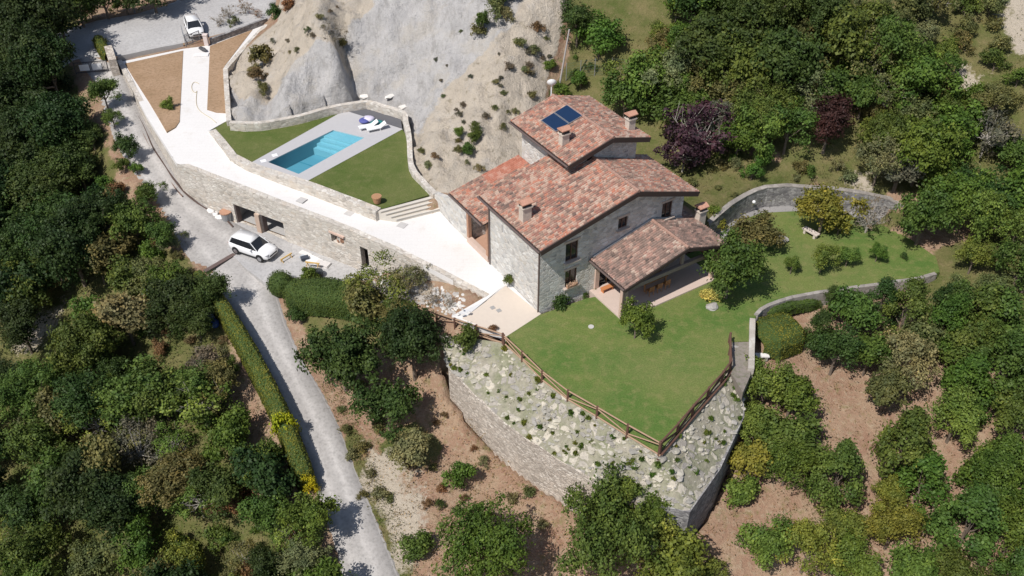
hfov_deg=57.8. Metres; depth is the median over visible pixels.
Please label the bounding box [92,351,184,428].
bushy tree
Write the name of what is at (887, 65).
bushy tree
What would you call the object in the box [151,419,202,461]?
open crowned tree
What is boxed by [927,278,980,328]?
pointed tree
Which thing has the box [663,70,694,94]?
bushy tree
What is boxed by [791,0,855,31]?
bushy tree
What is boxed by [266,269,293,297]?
clipped bush
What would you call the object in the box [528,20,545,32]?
shrub
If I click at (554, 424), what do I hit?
stones
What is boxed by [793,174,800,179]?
shrub
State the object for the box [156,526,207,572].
bushy tree
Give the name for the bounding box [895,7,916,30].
open crowned tree
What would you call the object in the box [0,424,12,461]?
bushy tree
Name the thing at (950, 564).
bushy tree
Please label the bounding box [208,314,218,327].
covered pile
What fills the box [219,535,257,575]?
open crowned tree
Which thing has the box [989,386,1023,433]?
bushy tree
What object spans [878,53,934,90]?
bushy tree
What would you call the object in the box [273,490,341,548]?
bushy tree
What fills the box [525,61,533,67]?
shrub
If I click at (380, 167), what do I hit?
lawn
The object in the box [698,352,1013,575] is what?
dry grass
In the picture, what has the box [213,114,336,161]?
lawn
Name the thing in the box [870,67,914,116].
open crowned tree
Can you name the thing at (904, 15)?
open crowned tree
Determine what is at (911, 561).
bushy tree
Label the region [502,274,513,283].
shrub
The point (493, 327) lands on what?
shrub
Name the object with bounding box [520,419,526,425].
plant
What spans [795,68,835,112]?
open crowned tree
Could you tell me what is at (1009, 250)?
bushy tree
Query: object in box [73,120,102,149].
bushy tree
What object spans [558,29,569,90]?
utility pole
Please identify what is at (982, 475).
bushy tree
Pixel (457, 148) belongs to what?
shrub
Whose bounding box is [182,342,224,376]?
bushy tree
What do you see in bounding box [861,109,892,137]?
open crowned tree
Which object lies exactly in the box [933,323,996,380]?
bushy tree
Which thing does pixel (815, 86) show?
bushy tree
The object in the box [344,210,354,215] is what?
manhole cover
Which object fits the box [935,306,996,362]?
bushy tree
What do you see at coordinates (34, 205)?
bushy tree
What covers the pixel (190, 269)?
shrub
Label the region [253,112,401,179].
pool deck
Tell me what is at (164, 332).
shrub
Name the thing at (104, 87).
bushy tree
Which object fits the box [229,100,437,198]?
curved stone wall
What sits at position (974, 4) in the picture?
shrub
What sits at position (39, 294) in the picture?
bushy tree
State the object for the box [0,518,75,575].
bushy tree
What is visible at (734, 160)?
shrub
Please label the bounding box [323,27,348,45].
twiggy shrub
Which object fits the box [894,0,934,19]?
bushy tree
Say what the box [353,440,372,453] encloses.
shrub
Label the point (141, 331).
shrub
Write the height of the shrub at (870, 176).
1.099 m
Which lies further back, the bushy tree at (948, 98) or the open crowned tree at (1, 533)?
the bushy tree at (948, 98)
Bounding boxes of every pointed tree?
[801,437,867,512]
[802,310,833,361]
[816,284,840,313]
[866,274,900,329]
[866,401,940,491]
[876,273,932,350]
[892,444,954,517]
[916,289,976,357]
[917,281,956,316]
[920,481,1008,567]
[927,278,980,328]
[932,347,997,427]
[948,444,1023,506]
[960,429,1023,496]
[966,326,1023,410]
[968,280,1012,326]
[986,541,1023,575]
[1006,371,1023,385]
[1017,484,1023,504]
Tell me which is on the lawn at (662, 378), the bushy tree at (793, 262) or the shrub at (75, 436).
the bushy tree at (793, 262)
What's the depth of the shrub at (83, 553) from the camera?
67.79 m
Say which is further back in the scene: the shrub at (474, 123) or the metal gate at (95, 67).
the metal gate at (95, 67)
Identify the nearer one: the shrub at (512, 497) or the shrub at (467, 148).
the shrub at (512, 497)
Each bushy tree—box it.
[0,0,86,37]
[0,17,75,94]
[0,57,73,105]
[0,81,48,113]
[0,99,62,147]
[0,114,72,170]
[0,156,35,205]
[0,159,47,218]
[0,180,39,229]
[0,211,53,271]
[0,232,25,270]
[0,259,52,318]
[0,259,57,303]
[0,293,12,325]
[0,295,51,356]
[0,356,66,423]
[0,357,16,379]
[0,360,25,386]
[0,412,77,470]
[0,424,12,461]
[0,465,22,496]
[0,479,60,540]
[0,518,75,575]
[0,537,52,575]
[1,22,66,41]
[1,161,85,211]
[5,29,77,99]
[5,138,79,196]
[9,212,56,276]
[13,90,94,152]
[18,190,48,215]
[19,213,104,290]
[20,446,64,521]
[27,246,85,283]
[30,189,77,221]
[31,385,82,433]
[35,435,124,524]
[42,308,126,377]
[47,366,115,434]
[49,138,99,191]
[52,186,131,241]
[55,0,91,38]
[55,179,131,228]
[62,329,117,378]
[63,430,129,475]
[65,292,108,320]
[66,535,118,575]
[67,0,108,27]
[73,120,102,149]
[75,224,141,274]
[78,470,145,542]
[81,0,136,18]
[82,253,124,285]
[84,76,124,107]
[86,290,156,345]
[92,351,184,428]
[93,524,155,568]
[94,352,133,387]
[100,108,124,127]
[103,194,165,249]
[103,511,162,575]
[104,250,144,298]
[110,131,141,158]
[119,255,165,295]
[120,0,167,12]
[122,461,184,520]
[130,358,189,427]
[133,551,184,575]
[134,448,205,511]
[135,180,167,205]
[137,258,191,297]
[137,269,205,324]
[140,290,186,338]
[141,555,210,575]
[142,212,177,248]
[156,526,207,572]
[157,230,188,251]
[163,370,190,412]
[165,296,216,343]
[170,360,223,407]
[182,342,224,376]
[184,459,249,525]
[190,269,236,305]
[192,355,240,404]
[202,400,253,461]
[226,440,301,502]
[235,476,285,532]
[238,434,285,485]
[242,542,291,575]
[254,512,290,542]
[271,535,334,575]
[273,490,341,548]
[292,313,383,395]
[304,551,355,575]
[341,273,388,321]
[344,377,424,443]
[370,297,452,380]
[378,298,410,325]
[385,427,430,476]
[429,489,536,575]
[553,456,664,575]
[558,0,602,47]
[573,9,626,57]
[599,70,656,117]
[601,42,669,84]
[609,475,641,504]
[610,505,680,563]
[618,295,656,338]
[619,44,674,97]
[633,525,710,575]
[639,37,697,95]
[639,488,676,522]
[644,26,674,48]
[648,19,675,41]
[649,84,716,133]
[659,0,716,22]
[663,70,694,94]
[664,19,692,48]
[665,0,726,19]
[665,7,769,80]
[666,3,690,22]
[670,87,710,103]
[679,57,722,95]
[691,74,715,88]
[696,23,771,95]
[697,224,770,299]
[698,98,740,144]
[703,95,724,118]
[704,69,769,105]
[711,121,763,156]
[715,0,813,31]
[727,207,788,248]
[727,437,775,480]
[730,77,801,132]
[730,101,788,161]
[731,511,797,570]
[738,398,780,447]
[743,353,801,405]
[749,24,833,90]
[751,405,832,466]
[761,100,820,154]
[761,436,821,491]
[767,367,824,417]
[771,75,797,94]
[772,517,847,575]
[783,254,800,273]
[784,18,819,43]
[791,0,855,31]
[792,65,820,105]
[792,86,815,106]
[792,182,872,232]
[793,4,832,39]
[797,92,857,153]
[799,59,873,103]
[802,322,868,375]
[811,242,842,272]
[811,482,869,549]
[816,0,877,66]
[817,528,886,575]
[824,282,885,333]
[836,0,863,8]
[837,246,863,266]
[842,57,869,69]
[843,67,887,119]
[852,132,909,186]
[853,108,911,153]
[854,0,894,26]
[854,330,894,376]
[857,13,936,74]
[858,101,888,116]
[858,495,930,549]
[863,356,914,413]
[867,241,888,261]
[870,473,910,514]
[874,326,943,390]
[875,0,900,27]
[876,41,920,75]
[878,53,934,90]
[878,158,918,191]
[885,538,945,575]
[887,152,930,192]
[888,105,897,115]
[889,42,970,108]
[889,89,941,127]
[889,170,965,244]
[890,113,969,186]
[891,310,952,359]
[892,98,923,118]
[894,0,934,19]
[912,62,964,97]
[915,16,941,42]
[916,163,1000,231]
[917,152,967,183]
[919,88,964,120]
[923,88,965,114]
[926,381,986,449]
[930,36,961,62]
[930,96,990,154]
[932,542,996,575]
[933,118,976,170]
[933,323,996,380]
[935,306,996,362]
[941,50,968,72]
[945,161,1023,218]
[948,271,1017,291]
[952,235,997,273]
[955,460,1013,518]
[956,185,1022,241]
[968,81,1023,116]
[973,312,1005,356]
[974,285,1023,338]
[980,437,1023,482]
[988,206,1023,240]
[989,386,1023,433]
[990,236,1023,289]
[993,494,1023,561]
[1000,155,1023,212]
[1001,238,1023,292]
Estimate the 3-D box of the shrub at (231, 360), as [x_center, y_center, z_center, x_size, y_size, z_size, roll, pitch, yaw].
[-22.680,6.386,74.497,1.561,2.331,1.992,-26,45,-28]
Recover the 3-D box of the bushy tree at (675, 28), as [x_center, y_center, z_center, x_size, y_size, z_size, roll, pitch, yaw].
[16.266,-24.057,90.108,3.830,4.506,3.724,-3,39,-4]
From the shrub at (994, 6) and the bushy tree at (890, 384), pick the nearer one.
the bushy tree at (890, 384)
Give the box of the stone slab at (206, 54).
[193,52,208,56]
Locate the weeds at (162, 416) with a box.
[0,169,329,571]
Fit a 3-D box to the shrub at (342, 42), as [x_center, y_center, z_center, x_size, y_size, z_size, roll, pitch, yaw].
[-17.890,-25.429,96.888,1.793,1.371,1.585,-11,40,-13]
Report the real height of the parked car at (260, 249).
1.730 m
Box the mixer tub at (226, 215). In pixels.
[219,209,231,221]
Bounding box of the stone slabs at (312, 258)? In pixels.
[305,254,321,264]
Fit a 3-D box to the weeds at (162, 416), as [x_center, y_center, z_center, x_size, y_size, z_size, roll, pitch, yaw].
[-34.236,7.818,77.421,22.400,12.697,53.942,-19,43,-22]
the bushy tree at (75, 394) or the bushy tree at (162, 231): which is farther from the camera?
the bushy tree at (162, 231)
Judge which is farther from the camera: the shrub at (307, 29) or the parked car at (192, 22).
the parked car at (192, 22)
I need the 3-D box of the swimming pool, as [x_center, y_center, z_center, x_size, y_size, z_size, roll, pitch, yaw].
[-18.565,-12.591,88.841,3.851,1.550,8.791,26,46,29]
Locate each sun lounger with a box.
[358,119,377,128]
[366,121,386,130]
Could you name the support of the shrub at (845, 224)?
on the lawn at (662, 378)
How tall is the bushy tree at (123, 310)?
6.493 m
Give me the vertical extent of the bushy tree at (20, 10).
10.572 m
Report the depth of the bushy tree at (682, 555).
59.17 m
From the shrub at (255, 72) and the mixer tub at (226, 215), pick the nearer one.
the mixer tub at (226, 215)
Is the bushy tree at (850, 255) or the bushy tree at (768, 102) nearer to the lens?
the bushy tree at (850, 255)
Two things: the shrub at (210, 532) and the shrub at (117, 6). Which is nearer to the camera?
the shrub at (210, 532)
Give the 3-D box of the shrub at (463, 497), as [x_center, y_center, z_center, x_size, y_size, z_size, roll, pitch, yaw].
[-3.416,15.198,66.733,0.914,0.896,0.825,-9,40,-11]
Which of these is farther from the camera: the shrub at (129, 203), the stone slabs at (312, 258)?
the shrub at (129, 203)
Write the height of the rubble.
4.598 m
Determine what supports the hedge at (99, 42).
on the hillside
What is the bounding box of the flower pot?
[371,193,381,203]
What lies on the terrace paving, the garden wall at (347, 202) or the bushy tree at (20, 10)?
the garden wall at (347, 202)
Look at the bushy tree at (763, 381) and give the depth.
66.02 m
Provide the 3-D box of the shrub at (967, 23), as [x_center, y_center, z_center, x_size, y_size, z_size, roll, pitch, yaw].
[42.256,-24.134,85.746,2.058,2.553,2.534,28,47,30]
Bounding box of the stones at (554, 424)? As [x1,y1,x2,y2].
[441,337,745,506]
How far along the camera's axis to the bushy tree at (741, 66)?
81.70 m
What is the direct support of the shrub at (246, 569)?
on the hillside
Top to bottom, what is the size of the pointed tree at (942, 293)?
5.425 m
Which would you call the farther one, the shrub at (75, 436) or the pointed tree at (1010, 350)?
the shrub at (75, 436)
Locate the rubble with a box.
[357,265,470,315]
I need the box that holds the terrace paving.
[123,26,534,340]
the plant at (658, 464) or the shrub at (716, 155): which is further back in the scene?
the shrub at (716, 155)
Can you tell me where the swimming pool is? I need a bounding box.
[269,130,363,180]
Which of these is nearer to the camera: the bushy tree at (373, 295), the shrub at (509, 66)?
the bushy tree at (373, 295)
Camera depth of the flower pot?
80.69 m
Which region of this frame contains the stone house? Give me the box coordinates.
[448,93,729,319]
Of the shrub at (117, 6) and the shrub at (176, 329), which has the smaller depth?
the shrub at (176, 329)
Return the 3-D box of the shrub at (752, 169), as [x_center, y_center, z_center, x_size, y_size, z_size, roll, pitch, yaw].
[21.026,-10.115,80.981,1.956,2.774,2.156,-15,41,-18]
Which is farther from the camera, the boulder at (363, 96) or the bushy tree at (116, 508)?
the boulder at (363, 96)
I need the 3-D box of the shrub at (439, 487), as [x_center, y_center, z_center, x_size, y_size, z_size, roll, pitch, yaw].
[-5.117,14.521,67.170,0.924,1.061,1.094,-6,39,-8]
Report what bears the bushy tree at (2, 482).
on the hillside
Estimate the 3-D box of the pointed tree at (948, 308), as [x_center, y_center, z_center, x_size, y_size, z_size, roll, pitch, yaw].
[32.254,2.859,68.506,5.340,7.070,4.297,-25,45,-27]
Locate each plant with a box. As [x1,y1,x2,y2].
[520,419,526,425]
[567,409,573,416]
[578,442,583,449]
[624,458,631,465]
[630,462,638,469]
[649,471,656,478]
[654,461,661,469]
[702,429,711,435]
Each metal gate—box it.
[73,60,108,74]
[183,30,200,45]
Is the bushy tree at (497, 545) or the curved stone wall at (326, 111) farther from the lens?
the curved stone wall at (326, 111)
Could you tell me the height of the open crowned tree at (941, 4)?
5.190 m
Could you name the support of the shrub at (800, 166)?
on the hillside
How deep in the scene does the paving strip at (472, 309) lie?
71.31 m
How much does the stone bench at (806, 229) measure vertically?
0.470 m
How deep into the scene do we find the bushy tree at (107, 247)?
82.69 m
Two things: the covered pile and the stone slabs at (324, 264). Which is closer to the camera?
the covered pile
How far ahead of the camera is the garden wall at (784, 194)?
80.98 m
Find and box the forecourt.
[227,222,365,287]
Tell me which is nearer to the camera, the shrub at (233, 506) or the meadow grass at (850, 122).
the shrub at (233, 506)
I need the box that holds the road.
[57,0,275,66]
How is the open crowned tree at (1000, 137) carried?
on the hillside
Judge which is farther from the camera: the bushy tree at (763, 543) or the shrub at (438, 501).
the shrub at (438, 501)
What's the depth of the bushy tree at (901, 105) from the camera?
80.64 m
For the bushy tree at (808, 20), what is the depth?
84.06 m
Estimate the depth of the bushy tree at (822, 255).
73.56 m
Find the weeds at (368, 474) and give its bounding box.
[310,367,419,575]
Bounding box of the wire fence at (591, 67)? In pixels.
[566,58,628,79]
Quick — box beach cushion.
[359,117,368,123]
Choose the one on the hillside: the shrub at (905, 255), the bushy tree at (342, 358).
the bushy tree at (342, 358)
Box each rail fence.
[417,304,503,344]
[503,334,661,460]
[660,332,732,454]
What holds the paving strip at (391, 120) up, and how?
on the pool deck
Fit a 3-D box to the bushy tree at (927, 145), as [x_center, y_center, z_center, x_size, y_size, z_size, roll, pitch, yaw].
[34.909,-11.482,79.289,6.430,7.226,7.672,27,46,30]
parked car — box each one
[183,13,204,38]
[228,229,277,262]
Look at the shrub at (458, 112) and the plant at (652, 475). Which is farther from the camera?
the shrub at (458, 112)
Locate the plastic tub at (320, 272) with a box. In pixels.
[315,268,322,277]
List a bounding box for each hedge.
[93,35,107,59]
[193,270,315,491]
[282,276,416,327]
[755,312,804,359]
[767,299,819,314]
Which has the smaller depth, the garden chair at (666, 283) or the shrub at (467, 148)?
the garden chair at (666, 283)
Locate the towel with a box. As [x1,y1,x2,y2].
[364,115,374,121]
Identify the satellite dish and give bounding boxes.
[547,79,555,93]
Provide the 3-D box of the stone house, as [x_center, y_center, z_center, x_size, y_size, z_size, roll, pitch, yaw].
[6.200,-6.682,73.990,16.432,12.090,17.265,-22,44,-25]
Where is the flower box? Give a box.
[566,280,577,288]
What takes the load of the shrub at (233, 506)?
on the hillside
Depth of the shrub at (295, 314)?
77.22 m
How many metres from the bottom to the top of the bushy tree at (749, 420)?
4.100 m
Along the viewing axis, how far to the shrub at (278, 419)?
68.93 m
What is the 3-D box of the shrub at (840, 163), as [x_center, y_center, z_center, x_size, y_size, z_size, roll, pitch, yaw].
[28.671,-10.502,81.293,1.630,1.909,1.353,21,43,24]
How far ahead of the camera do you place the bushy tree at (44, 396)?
73.01 m
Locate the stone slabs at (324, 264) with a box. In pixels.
[315,259,330,268]
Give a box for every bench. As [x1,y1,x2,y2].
[600,283,613,293]
[755,353,769,360]
[802,226,819,238]
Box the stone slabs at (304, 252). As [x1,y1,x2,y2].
[298,250,310,255]
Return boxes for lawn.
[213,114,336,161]
[309,130,428,209]
[506,211,939,452]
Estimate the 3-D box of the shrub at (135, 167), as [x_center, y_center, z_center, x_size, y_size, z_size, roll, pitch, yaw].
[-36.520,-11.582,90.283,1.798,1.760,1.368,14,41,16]
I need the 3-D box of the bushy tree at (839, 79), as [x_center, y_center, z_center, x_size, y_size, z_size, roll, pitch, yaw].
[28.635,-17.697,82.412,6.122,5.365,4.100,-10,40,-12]
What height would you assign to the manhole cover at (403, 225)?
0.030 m
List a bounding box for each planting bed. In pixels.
[125,51,182,132]
[207,29,252,112]
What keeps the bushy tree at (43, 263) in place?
on the hillside
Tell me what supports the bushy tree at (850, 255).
on the lawn at (662, 378)
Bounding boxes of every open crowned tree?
[0,499,55,541]
[13,371,60,413]
[39,464,79,523]
[56,380,128,439]
[101,373,121,405]
[111,413,165,471]
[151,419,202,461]
[155,373,234,437]
[163,477,216,521]
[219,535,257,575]
[263,518,317,554]
[340,249,416,318]
[388,263,432,294]
[653,127,712,172]
[660,96,737,166]
[741,20,789,29]
[769,9,798,31]
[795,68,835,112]
[823,54,846,69]
[841,23,899,79]
[851,12,886,42]
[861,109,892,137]
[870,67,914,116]
[895,5,916,24]
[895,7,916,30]
[925,0,961,23]
[966,107,1023,159]
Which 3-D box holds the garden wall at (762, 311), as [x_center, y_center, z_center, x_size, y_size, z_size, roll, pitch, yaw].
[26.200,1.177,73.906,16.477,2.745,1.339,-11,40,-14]
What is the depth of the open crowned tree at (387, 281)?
74.08 m
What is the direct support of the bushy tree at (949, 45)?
on the hillside
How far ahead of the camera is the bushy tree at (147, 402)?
71.03 m
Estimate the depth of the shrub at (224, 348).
76.10 m
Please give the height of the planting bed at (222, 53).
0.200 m
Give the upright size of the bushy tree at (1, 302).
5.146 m
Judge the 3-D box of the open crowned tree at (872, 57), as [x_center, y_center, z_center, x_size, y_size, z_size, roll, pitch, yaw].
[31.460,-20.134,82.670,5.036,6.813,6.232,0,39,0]
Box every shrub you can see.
[13,412,45,432]
[66,426,92,443]
[67,538,106,575]
[82,3,98,18]
[94,175,113,188]
[102,181,126,196]
[108,0,124,12]
[111,157,130,172]
[123,199,135,208]
[127,161,144,173]
[132,228,150,241]
[133,187,151,204]
[135,327,147,337]
[138,237,165,260]
[151,337,168,361]
[159,95,173,109]
[160,327,171,337]
[162,530,192,557]
[169,250,182,259]
[172,323,183,338]
[183,335,196,343]
[185,266,194,273]
[200,447,226,462]
[200,523,235,556]
[202,502,227,517]
[208,334,224,346]
[209,14,227,27]
[210,414,222,431]
[215,408,224,416]
[215,531,239,544]
[216,335,229,343]
[217,344,228,355]
[217,434,248,453]
[219,4,235,17]
[225,486,253,517]
[226,354,239,372]
[227,15,240,27]
[230,558,253,575]
[237,0,252,13]
[245,43,273,65]
[246,62,261,77]
[246,66,268,80]
[249,7,262,17]
[249,525,261,534]
[257,80,268,96]
[263,2,280,19]
[269,411,301,436]
[276,567,294,575]
[280,0,294,11]
[284,305,309,321]
[286,523,316,544]
[290,553,333,575]
[297,266,319,278]
[300,473,321,493]
[303,26,310,33]
[315,13,323,20]
[319,17,334,34]
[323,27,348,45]
[335,405,347,413]
[337,424,352,435]
[339,37,347,46]
[345,447,360,460]
[351,379,365,390]
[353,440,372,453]
[355,489,369,500]
[363,468,375,479]
[370,484,390,499]
[371,414,384,424]
[372,422,385,434]
[384,492,393,504]
[395,528,437,563]
[404,459,418,470]
[416,147,424,152]
[421,284,443,305]
[421,498,433,510]
[423,160,431,168]
[426,433,437,442]
[428,462,438,470]
[430,152,438,158]
[431,419,439,426]
[433,498,447,509]
[436,481,446,493]
[439,411,448,418]
[440,460,477,488]
[444,294,456,308]
[448,322,478,352]
[450,505,463,515]
[452,144,461,153]
[453,126,464,136]
[454,110,462,116]
[459,493,470,504]
[461,141,475,155]
[466,128,481,142]
[469,120,481,132]
[469,444,478,452]
[470,23,486,35]
[471,163,485,171]
[474,9,491,27]
[476,454,488,468]
[480,112,490,118]
[484,0,504,22]
[487,324,498,330]
[499,122,507,130]
[500,4,515,22]
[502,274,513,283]
[504,61,515,69]
[505,490,519,504]
[510,107,519,114]
[512,37,526,47]
[521,484,535,498]
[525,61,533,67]
[527,90,536,97]
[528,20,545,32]
[528,44,541,54]
[536,517,550,529]
[543,59,557,69]
[551,292,573,311]
[553,81,573,94]
[570,70,589,88]
[583,62,593,69]
[685,176,698,185]
[699,555,730,575]
[701,288,720,301]
[706,164,718,172]
[707,204,721,215]
[712,148,726,158]
[717,219,728,230]
[718,162,727,170]
[722,473,762,509]
[728,153,740,162]
[728,157,744,169]
[737,158,765,179]
[753,145,776,166]
[792,159,807,173]
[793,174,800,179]
[802,164,816,178]
[822,210,854,234]
[828,158,847,171]
[838,167,858,182]
[852,194,891,232]
[867,174,874,181]
[900,252,908,260]
[949,27,969,44]
[950,0,983,16]
[952,27,977,55]
[958,12,979,32]
[959,81,991,106]
[977,47,1015,71]
[983,0,1005,16]
[985,15,1007,30]
[986,34,1013,50]
[989,129,1023,166]
[998,139,1023,169]
[999,66,1023,86]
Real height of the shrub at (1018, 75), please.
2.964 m
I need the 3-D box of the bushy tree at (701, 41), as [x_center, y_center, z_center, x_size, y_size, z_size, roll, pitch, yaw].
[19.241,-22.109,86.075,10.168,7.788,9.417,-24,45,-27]
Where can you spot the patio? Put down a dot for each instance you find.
(515, 313)
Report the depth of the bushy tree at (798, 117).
79.80 m
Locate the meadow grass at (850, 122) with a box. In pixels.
[579,2,1023,206]
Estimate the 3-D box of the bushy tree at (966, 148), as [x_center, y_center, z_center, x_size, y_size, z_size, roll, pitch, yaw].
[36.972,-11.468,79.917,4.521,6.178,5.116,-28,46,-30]
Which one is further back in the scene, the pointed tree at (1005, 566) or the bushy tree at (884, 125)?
the bushy tree at (884, 125)
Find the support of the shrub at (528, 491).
on the hillside
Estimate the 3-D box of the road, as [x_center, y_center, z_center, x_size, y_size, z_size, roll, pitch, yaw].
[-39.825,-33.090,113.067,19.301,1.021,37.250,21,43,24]
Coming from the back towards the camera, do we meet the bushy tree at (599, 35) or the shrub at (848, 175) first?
the bushy tree at (599, 35)
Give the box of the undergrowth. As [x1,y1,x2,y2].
[0,251,292,575]
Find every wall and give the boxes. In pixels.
[117,42,183,60]
[117,59,488,297]
[208,129,380,220]
[209,17,267,44]
[223,24,266,125]
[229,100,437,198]
[434,191,472,239]
[448,368,637,515]
[637,397,743,548]
[707,183,903,232]
[744,318,754,404]
[754,272,936,324]
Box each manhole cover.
[296,197,306,202]
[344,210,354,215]
[397,222,407,228]
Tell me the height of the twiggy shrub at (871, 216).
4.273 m
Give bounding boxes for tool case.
[300,255,308,260]
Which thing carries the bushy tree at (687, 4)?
on the hillside
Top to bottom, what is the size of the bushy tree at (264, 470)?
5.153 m
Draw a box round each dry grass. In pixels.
[330,367,654,575]
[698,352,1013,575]
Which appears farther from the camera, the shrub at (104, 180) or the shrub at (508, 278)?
the shrub at (104, 180)
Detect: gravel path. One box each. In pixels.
[717,206,884,239]
[730,342,749,399]
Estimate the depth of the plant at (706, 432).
62.81 m
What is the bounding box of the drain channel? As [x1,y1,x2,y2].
[203,253,235,271]
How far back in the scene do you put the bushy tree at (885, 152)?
77.94 m
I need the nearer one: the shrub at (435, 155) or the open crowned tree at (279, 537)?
the open crowned tree at (279, 537)
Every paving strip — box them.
[350,109,401,127]
[452,286,504,315]
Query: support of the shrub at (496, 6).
on the hillside
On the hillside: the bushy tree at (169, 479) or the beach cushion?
the bushy tree at (169, 479)
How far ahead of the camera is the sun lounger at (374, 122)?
91.30 m
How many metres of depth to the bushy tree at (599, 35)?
90.50 m
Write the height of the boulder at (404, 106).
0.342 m
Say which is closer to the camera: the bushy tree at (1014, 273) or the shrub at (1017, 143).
the bushy tree at (1014, 273)
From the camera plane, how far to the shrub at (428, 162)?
84.72 m
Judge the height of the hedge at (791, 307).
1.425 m
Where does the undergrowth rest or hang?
on the hillside
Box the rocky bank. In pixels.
[439,335,742,510]
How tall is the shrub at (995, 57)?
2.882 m
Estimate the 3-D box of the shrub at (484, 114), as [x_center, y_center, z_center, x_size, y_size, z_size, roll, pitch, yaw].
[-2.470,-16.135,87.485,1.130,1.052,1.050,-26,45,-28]
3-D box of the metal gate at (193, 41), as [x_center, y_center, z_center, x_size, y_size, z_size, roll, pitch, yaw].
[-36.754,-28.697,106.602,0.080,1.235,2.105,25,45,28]
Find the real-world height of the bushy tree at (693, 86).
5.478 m
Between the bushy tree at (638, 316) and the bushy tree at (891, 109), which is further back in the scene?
the bushy tree at (891, 109)
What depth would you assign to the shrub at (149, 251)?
83.15 m
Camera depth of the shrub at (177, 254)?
83.02 m
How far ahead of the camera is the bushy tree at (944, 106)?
80.30 m
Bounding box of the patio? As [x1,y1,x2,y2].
[462,286,540,335]
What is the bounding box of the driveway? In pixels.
[79,57,399,575]
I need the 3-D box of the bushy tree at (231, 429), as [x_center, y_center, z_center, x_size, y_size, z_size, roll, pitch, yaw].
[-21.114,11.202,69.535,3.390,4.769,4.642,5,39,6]
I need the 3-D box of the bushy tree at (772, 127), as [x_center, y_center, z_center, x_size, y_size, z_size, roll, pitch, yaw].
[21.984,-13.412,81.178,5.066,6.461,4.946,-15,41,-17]
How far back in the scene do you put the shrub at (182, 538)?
67.39 m
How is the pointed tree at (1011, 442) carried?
on the hillside
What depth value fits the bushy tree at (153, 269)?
79.11 m
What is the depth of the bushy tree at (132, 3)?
110.26 m
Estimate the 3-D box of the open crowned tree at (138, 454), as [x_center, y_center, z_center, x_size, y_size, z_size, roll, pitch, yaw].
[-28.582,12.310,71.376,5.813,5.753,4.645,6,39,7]
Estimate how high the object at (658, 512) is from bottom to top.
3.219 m
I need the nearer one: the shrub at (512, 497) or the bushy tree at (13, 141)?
the shrub at (512, 497)
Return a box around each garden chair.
[646,286,654,296]
[655,282,662,292]
[663,279,670,289]
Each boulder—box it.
[359,94,367,98]
[385,94,393,98]
[398,104,406,108]
[706,302,717,310]
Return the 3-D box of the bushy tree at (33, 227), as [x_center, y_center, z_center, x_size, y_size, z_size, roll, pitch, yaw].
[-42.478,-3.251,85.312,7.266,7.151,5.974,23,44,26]
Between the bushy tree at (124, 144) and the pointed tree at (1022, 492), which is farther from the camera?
the bushy tree at (124, 144)
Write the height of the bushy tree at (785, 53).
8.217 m
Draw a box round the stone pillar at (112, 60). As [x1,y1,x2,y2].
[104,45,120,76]
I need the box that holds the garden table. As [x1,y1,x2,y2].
[643,270,667,291]
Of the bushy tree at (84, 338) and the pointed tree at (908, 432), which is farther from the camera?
the bushy tree at (84, 338)
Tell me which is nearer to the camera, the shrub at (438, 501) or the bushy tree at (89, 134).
the shrub at (438, 501)
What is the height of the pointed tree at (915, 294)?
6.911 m
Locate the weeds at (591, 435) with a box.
[469,353,712,503]
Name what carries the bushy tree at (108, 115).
on the hillside
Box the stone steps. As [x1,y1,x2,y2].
[378,196,439,221]
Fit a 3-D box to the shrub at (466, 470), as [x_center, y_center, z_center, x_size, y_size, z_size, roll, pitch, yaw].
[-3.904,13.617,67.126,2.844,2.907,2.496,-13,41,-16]
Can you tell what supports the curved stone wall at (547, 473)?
on the hillside
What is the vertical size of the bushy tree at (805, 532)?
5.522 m
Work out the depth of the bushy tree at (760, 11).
82.62 m
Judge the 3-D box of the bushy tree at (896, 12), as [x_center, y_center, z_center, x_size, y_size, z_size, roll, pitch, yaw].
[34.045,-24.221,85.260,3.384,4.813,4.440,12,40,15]
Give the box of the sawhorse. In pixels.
[305,261,319,267]
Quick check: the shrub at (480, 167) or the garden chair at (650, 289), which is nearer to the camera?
the garden chair at (650, 289)
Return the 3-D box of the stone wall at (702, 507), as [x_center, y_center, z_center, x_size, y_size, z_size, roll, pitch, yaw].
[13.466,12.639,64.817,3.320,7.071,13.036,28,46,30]
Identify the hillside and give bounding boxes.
[0,0,1023,575]
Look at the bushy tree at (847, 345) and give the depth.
67.71 m
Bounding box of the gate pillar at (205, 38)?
[202,33,209,45]
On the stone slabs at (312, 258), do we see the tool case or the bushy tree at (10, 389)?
the tool case
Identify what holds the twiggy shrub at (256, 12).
on the hillside
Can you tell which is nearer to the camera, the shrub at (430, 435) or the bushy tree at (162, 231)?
the shrub at (430, 435)
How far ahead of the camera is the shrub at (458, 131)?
86.18 m
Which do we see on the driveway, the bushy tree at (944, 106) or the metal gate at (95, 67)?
the metal gate at (95, 67)
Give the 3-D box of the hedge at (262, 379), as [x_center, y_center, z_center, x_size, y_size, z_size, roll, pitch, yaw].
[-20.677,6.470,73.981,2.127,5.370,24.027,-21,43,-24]
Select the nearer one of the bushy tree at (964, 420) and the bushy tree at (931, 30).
the bushy tree at (964, 420)

